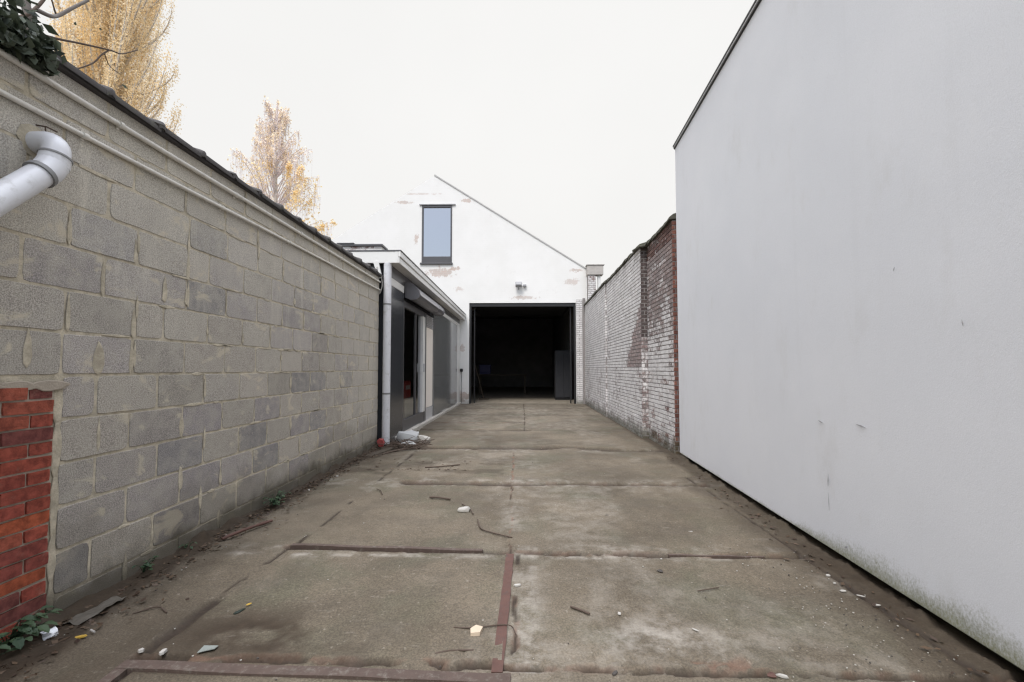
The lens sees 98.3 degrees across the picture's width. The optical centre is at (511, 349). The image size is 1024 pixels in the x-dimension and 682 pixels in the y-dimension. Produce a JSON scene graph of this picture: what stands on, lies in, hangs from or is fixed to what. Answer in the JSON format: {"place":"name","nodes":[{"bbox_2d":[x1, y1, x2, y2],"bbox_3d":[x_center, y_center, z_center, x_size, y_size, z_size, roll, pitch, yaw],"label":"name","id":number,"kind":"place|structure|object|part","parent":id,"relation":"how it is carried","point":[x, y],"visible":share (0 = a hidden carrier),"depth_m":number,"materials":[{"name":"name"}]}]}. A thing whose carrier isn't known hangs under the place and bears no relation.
{"place":"outdoors","nodes":[
{"label":"outdoors","id":0,"kind":"place"},
{"bbox_2d":[0,0,754,289],"label":"sky","id":1,"kind":"structure","parent":0,"point":[564,119],"materials":[{"name":"white"}]},
{"bbox_2d":[479,365,491,373],"bbox_3d":[-1.257,0.941,20.907,0.560,0.449,0.440,0,-2,1],"label":"storage crate","id":2,"kind":"object","parent":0,"point":[485,369],"visible":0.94,"depth_m":20.71,"materials":[{"name":"blue plastic"}]},
{"bbox_2d":[0,403,1023,681],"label":"concrete paving","id":3,"kind":"structure","parent":0,"point":[584,531],"depth_m":2.43,"materials":[{"name":"grey concrete"}]},
{"bbox_2d":[0,632,17,654],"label":"weed","id":4,"kind":"object","parent":3,"relation":"on","point":[4,646],"visible":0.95,"depth_m":1.80,"materials":[{"name":"green plant"}]},
{"bbox_2d":[0,605,62,648],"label":"weed","id":5,"kind":"object","parent":3,"relation":"on","point":[16,641],"visible":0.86,"depth_m":1.88,"materials":[{"name":"green plant"}]},
{"bbox_2d":[40,626,58,639],"bbox_3d":[-2.028,1.246,1.940,0.047,0.043,0.056,-2,-3,38],"label":"foil scrap","id":6,"kind":"object","parent":3,"relation":"on","point":[53,632],"visible":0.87,"depth_m":1.93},
{"bbox_2d":[64,596,125,624],"bbox_3d":[-2.008,1.257,2.146,0.095,0.020,0.246,0,-2,1],"label":"plastic film","id":7,"kind":"object","parent":3,"relation":"on","point":[78,619],"visible":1,"depth_m":2.11,"materials":[{"name":"grey plastic"}]},
{"bbox_2d":[98,668,126,681],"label":"steel edging","id":8,"kind":"object","parent":3,"relation":"on","point":[115,674],"visible":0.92,"depth_m":1.72,"materials":[{"name":"brown metal"}]},
{"bbox_2d":[132,555,157,571],"bbox_3d":[-2.090,1.244,2.541,0.083,0.071,0.151,0,-2,-10],"label":"weed","id":9,"kind":"object","parent":3,"relation":"on","point":[146,565],"visible":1,"depth_m":2.53,"materials":[{"name":"green plant"}]},
{"bbox_2d":[132,606,166,613],"bbox_3d":[-1.759,1.277,2.170,0.164,0.014,0.051,0,-2,-2],"label":"twig","id":10,"kind":"object","parent":3,"relation":"on","point":[163,609],"visible":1,"depth_m":2.17,"materials":[{"name":"brown wood"}]},
{"bbox_2d":[159,648,166,655],"bbox_3d":[-1.463,1.266,1.854,0.020,0.011,0.032,-1,-2,-4],"label":"stone chip","id":11,"kind":"object","parent":3,"relation":"on","point":[162,651],"visible":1,"depth_m":1.85,"materials":[{"name":"white stone"}]},
{"bbox_2d":[178,541,196,548],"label":"weed","id":12,"kind":"object","parent":3,"relation":"on","point":[186,545],"visible":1,"depth_m":2.87,"materials":[{"name":"green plant"}]},
{"bbox_2d":[197,645,217,652],"bbox_3d":[-1.290,1.269,1.880,0.066,0.008,0.042,-1,-5,-10],"label":"film scrap","id":13,"kind":"object","parent":3,"relation":"on","point":[206,648],"visible":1,"depth_m":1.88,"materials":[{"name":"white plastic"}]},
{"bbox_2d":[233,608,245,613],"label":"moss tuft","id":14,"kind":"object","parent":3,"relation":"on","point":[238,611],"visible":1,"depth_m":2.17,"materials":[{"name":"green plant"}]},
{"bbox_2d":[221,519,272,539],"bbox_3d":[-1.932,1.312,3.237,0.031,0.032,0.419,-1,-3,18],"label":"twig","id":15,"kind":"object","parent":3,"relation":"on","point":[244,529],"visible":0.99,"depth_m":3.21,"materials":[{"name":"wood"}]},
{"bbox_2d":[262,490,290,504],"bbox_3d":[-2.032,1.293,3.837,0.181,0.104,0.298,0,-2,1],"label":"weed","id":16,"kind":"object","parent":3,"relation":"on","point":[273,501],"visible":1,"depth_m":3.78,"materials":[{"name":"green plant"}]},
{"bbox_2d":[116,660,510,681],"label":"steel edging","id":17,"kind":"object","parent":3,"relation":"on","point":[289,671],"visible":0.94,"depth_m":1.73,"materials":[{"name":"brown metal"}]},
{"bbox_2d":[365,447,393,455],"bbox_3d":[-1.859,1.443,6.231,0.100,0.021,0.560,3,1,19],"label":"old board","id":18,"kind":"object","parent":3,"relation":"on","point":[382,451],"visible":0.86,"depth_m":6.23,"materials":[{"name":"grey wood"}]},
{"bbox_2d":[377,438,384,446],"bbox_3d":[-1.986,1.410,6.705,0.104,0.132,0.106,0,-2,1],"label":"red rag","id":19,"kind":"object","parent":3,"relation":"on","point":[381,442],"visible":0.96,"depth_m":6.66,"materials":[{"name":"red fabric"}]},
{"bbox_2d":[290,543,482,553],"bbox_3d":[-0.842,1.335,2.952,1.302,0.042,0.038,0,-2,4],"label":"steel edging","id":20,"kind":"object","parent":3,"relation":"on","point":[358,548],"visible":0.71,"depth_m":2.94,"materials":[{"name":"metal"}]},
{"bbox_2d":[382,447,419,454],"bbox_3d":[-1.592,1.446,6.338,0.060,0.033,0.644,-2,-3,40],"label":"twig","id":21,"kind":"object","parent":3,"relation":"on","point":[398,450],"visible":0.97,"depth_m":6.33,"materials":[{"name":"brown wood"}]},
{"bbox_2d":[373,436,433,449],"bbox_3d":[-1.623,1.451,6.693,0.989,0.267,0.723,0,-2,1],"label":"brushwood","id":22,"kind":"object","parent":3,"relation":"on","point":[401,443],"visible":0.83,"depth_m":6.60,"materials":[{"name":"brown wood"}]},
{"bbox_2d":[396,430,418,441],"bbox_3d":[-1.679,1.406,7.101,0.380,0.193,0.253,0,-2,1],"label":"rubble sack","id":23,"kind":"object","parent":3,"relation":"on","point":[402,435],"visible":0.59,"depth_m":7.03,"materials":[{"name":"white plastic"}]},
{"bbox_2d":[417,435,429,442],"bbox_3d":[-1.430,1.435,7.100,0.234,0.131,0.185,-1,-3,25],"label":"plaster block","id":24,"kind":"object","parent":3,"relation":"on","point":[422,437],"depth_m":7.04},
{"bbox_2d":[429,496,450,499],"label":"twig","id":25,"kind":"object","parent":3,"relation":"on","point":[440,497],"visible":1,"depth_m":4.05,"materials":[{"name":"brown wood"}]},
{"bbox_2d":[425,464,459,467],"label":"twig","id":26,"kind":"object","parent":3,"relation":"on","point":[441,466],"visible":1,"depth_m":5.36,"materials":[{"name":"brown wood"}]},
{"bbox_2d":[435,649,473,653],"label":"twig","id":27,"kind":"object","parent":3,"relation":"on","point":[455,650],"visible":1,"depth_m":1.87,"materials":[{"name":"brown wood"}]},
{"bbox_2d":[457,506,470,511],"bbox_3d":[-0.404,1.340,3.724,0.110,0.038,0.054,3,1,-5],"label":"plaster lump","id":28,"kind":"object","parent":3,"relation":"on","point":[464,509],"visible":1,"depth_m":3.71,"materials":[{"name":"white"}]},
{"bbox_2d":[470,625,482,635],"bbox_3d":[-0.162,1.275,2.009,0.064,0.016,0.068,-3,-5,-16],"label":"stone chip","id":29,"kind":"object","parent":3,"relation":"on","point":[476,630],"visible":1,"depth_m":2.00,"materials":[{"name":"beige stone"}]},
{"bbox_2d":[453,624,516,634],"bbox_3d":[-0.118,1.278,2.040,0.298,0.013,0.065,-1,-2,13],"label":"twig","id":30,"kind":"object","parent":3,"relation":"on","point":[489,626],"visible":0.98,"depth_m":2.04,"materials":[{"name":"brown wood"}]},
{"bbox_2d":[477,519,512,537],"bbox_3d":[-0.170,1.335,3.289,0.096,0.011,0.468,2,-3,-36],"label":"twig","id":31,"kind":"object","parent":3,"relation":"on","point":[492,532],"visible":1,"depth_m":3.22,"materials":[{"name":"brown wood"}]},
{"bbox_2d":[0,446,990,681],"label":"leaf litter","id":32,"kind":"object","parent":3,"relation":"on","point":[91,622],"visible":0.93,"depth_m":2.52,"materials":[{"name":"brown plant"}]},
{"bbox_2d":[491,554,513,672],"bbox_3d":[-0.035,1.308,2.293,0.052,0.040,1.110,0,-2,2],"label":"steel edging","id":33,"kind":"object","parent":3,"relation":"on","point":[501,636],"visible":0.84,"depth_m":2.15,"materials":[{"name":"brown metal"}]},
{"bbox_2d":[24,450,983,681],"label":"grit","id":34,"kind":"object","parent":3,"relation":"on","point":[705,597],"visible":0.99,"depth_m":2.11,"materials":[{"name":"stone"}]},
{"bbox_2d":[570,605,589,614],"bbox_3d":[0.337,1.286,2.185,0.108,0.013,0.013,-2,-3,38],"label":"twig","id":35,"kind":"object","parent":3,"relation":"on","point":[579,609],"visible":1,"depth_m":2.18,"materials":[{"name":"brown wood"}]},
{"bbox_2d":[668,554,764,558],"bbox_3d":[1.306,1.334,2.831,0.600,0.035,0.019,0,-2,3],"label":"steel edging","id":36,"kind":"object","parent":3,"relation":"on","point":[717,556],"visible":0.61,"depth_m":2.83,"materials":[{"name":"metal"}]},
{"bbox_2d":[767,672,776,677],"bbox_3d":[1.012,1.269,1.729,0.036,0.010,0.030,0,-2,3],"label":"pebble","id":37,"kind":"object","parent":3,"relation":"on","point":[771,674],"visible":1,"depth_m":1.72,"materials":[{"name":"stone"}]},
{"bbox_2d":[776,673,787,677],"bbox_3d":[1.051,1.270,1.724,0.046,0.008,0.018,-2,-1,24],"label":"pebble","id":38,"kind":"object","parent":3,"relation":"on","point":[782,675],"visible":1,"depth_m":1.72,"materials":[{"name":"white stone"}]},
{"label":"ground","id":39,"kind":"structure","parent":0,"visible":0},
{"bbox_2d":[19,0,137,88],"bbox_3d":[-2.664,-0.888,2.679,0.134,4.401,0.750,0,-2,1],"label":"bare tree","id":40,"kind":"object","parent":39,"relation":"on","point":[55,15],"visible":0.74,"depth_m":2.61,"materials":[{"name":"grey plant"}]},
{"bbox_2d":[47,0,186,134],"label":"poplar tree","id":41,"kind":"object","parent":39,"relation":"on","point":[116,21],"visible":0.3,"depth_m":36.80,"materials":[{"name":"yellow plant"}]},
{"bbox_2d":[0,34,383,641],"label":"block wall","id":42,"kind":"structure","parent":39,"relation":"on","point":[179,366],"depth_m":2.60,"materials":[{"name":"concrete"}]},
{"bbox_2d":[0,0,66,76],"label":"ivy","id":43,"kind":"object","parent":42,"relation":"on","point":[32,50],"visible":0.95,"depth_m":1.93,"materials":[{"name":"green plant"}]},
{"bbox_2d":[0,124,73,216],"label":"drain pipe","id":44,"kind":"object","parent":42,"relation":"attached to","point":[50,164],"visible":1,"depth_m":1.92,"materials":[{"name":"white plastic"}]},
{"bbox_2d":[36,124,57,132],"bbox_3d":[-2.136,-1.012,2.029,0.072,0.024,0.037,1,-3,-21],"label":"wall hook","id":45,"kind":"object","parent":42,"relation":"attached to","point":[47,127],"depth_m":2.02,"materials":[{"name":"grey metal"}]},
{"bbox_2d":[0,48,380,282],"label":"conduit pipe","id":46,"kind":"object","parent":42,"relation":"attached to","point":[58,87],"visible":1,"depth_m":2.53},
{"bbox_2d":[0,89,380,290],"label":"conduit pipe","id":47,"kind":"object","parent":42,"relation":"attached to","point":[28,106],"visible":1,"depth_m":2.52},
{"bbox_2d":[227,95,337,238],"bbox_3d":[-16.576,-7.465,30.647,7.802,19.924,7.915,0,-2,1],"label":"birch tree","id":48,"kind":"object","parent":39,"relation":"on","point":[271,143],"visible":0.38,"depth_m":30.68,"materials":[{"name":"yellow plant"}]},
{"bbox_2d":[337,243,465,441],"bbox_3d":[-4.020,-0.011,11.010,4.738,3.415,8.240,0,-2,1],"label":"annex","id":49,"kind":"object","parent":39,"relation":"on","point":[425,352],"visible":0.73,"depth_m":9.32,"materials":[{"name":"paint"}]},
{"bbox_2d":[373,261,381,278],"bbox_3d":[-2.098,-1.248,6.916,0.140,0.280,0.030,0,-2,1],"label":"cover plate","id":50,"kind":"object","parent":49,"relation":"attached to","point":[376,264],"visible":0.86,"depth_m":6.90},
{"bbox_2d":[382,263,391,443],"bbox_3d":[-1.952,0.057,6.898,0.128,2.810,0.126,2,-3,-44],"label":"downpipe","id":51,"kind":"object","parent":49,"relation":"attached to","point":[386,354],"visible":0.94,"depth_m":6.85,"materials":[{"name":"white plastic"}]},
{"bbox_2d":[403,397,412,418],"bbox_3d":[-2.248,1.262,8.874,0.400,0.570,0.750,0,-2,1],"label":"white chest","id":52,"kind":"object","parent":49,"relation":"in","point":[407,407],"visible":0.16,"depth_m":8.73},
{"bbox_2d":[404,380,410,398],"bbox_3d":[-2.236,0.801,8.879,0.305,0.349,0.480,0,-2,1],"label":"red box","id":53,"kind":"object","parent":52,"relation":"on","point":[407,388],"visible":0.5,"depth_m":8.85,"materials":[{"name":"plastic"}]},
{"bbox_2d":[403,301,426,430],"bbox_3d":[-1.914,0.367,8.773,0.115,2.410,1.915,0,-2,1],"label":"door","id":54,"kind":"structure","parent":49,"relation":"in","point":[417,418],"depth_m":9.28,"materials":[{"name":"metal"}]},
{"bbox_2d":[405,282,444,315],"bbox_3d":[-1.761,-1.002,9.226,0.278,0.323,2.560,0,-2,1],"label":"awning cassette","id":55,"kind":"object","parent":49,"relation":"attached to","point":[415,294],"visible":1,"depth_m":8.39,"materials":[{"name":"grey metal"}]},
{"bbox_2d":[332,175,604,403],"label":"gable garage","id":56,"kind":"structure","parent":39,"relation":"on","point":[473,259],"depth_m":15.30,"materials":[{"name":"paint"}]},
{"bbox_2d":[419,204,455,264],"bbox_3d":[-2.579,-3.981,15.292,1.260,2.110,0.115,0,-2,1],"label":"window","id":57,"kind":"structure","parent":56,"relation":"in","point":[436,218],"depth_m":15.31,"materials":[{"name":"glass"}]},
{"bbox_2d":[460,369,462,402],"bbox_3d":[-1.720,1.233,15.022,0.100,1.170,0.069,0,-2,1],"label":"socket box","id":58,"kind":"object","parent":56,"relation":"attached to","point":[461,370],"visible":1,"depth_m":15.03,"materials":[{"name":"black plastic"}]},
{"bbox_2d":[473,361,488,398],"bbox_3d":[-1.205,1.180,17.206,0.643,1.512,0.145,0,-2,8],"label":"broom","id":59,"kind":"object","parent":56,"relation":"on","point":[480,384],"visible":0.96,"depth_m":17.20,"materials":[{"name":"brown wood"}]},
{"bbox_2d":[478,374,526,393],"bbox_3d":[-0.446,1.628,20.912,2.300,0.920,0.700,0,-2,1],"label":"workbench","id":60,"kind":"object","parent":56,"relation":"on","point":[481,375],"visible":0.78,"depth_m":20.59,"materials":[{"name":"brown wood"}]},
{"bbox_2d":[515,282,525,289],"bbox_3d":[0.303,-2.174,15.048,0.370,0.257,0.242,0,-2,1],"label":"flood lamp","id":61,"kind":"object","parent":56,"relation":"attached to","point":[518,284],"visible":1,"depth_m":14.97,"materials":[{"name":"white metal"}]},
{"bbox_2d":[474,307,570,402],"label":"overhead door","id":62,"kind":"structure","parent":56,"relation":"in","point":[483,311],"depth_m":16.91,"materials":[{"name":"black metal"}]},
{"bbox_2d":[554,350,571,399],"bbox_3d":[1.976,0.987,17.129,0.650,1.880,0.620,0,-2,1],"label":"steel cabinet","id":63,"kind":"object","parent":56,"relation":"on","point":[561,374],"visible":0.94,"depth_m":16.82,"materials":[{"name":"grey metal"}]},
{"bbox_3d":[1.813,0.939,16.833,0.305,1.750,0.018,0,-2,1],"label":"door","id":64,"kind":"part","parent":63,"relation":"part of","materials":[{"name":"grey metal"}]},
{"bbox_3d":[2.128,0.939,16.826,0.305,1.750,0.018,0,-2,1],"label":"door","id":65,"kind":"part","parent":63,"relation":"part of","materials":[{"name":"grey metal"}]},
{"bbox_2d":[584,213,681,453],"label":"brick wall","id":66,"kind":"structure","parent":39,"relation":"on","point":[631,349],"depth_m":7.76,"materials":[{"name":"brick"}]},
{"bbox_2d":[673,0,1023,671],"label":"rendered house","id":67,"kind":"structure","parent":39,"relation":"on","point":[849,174],"depth_m":2.44,"materials":[{"name":"white paint"}]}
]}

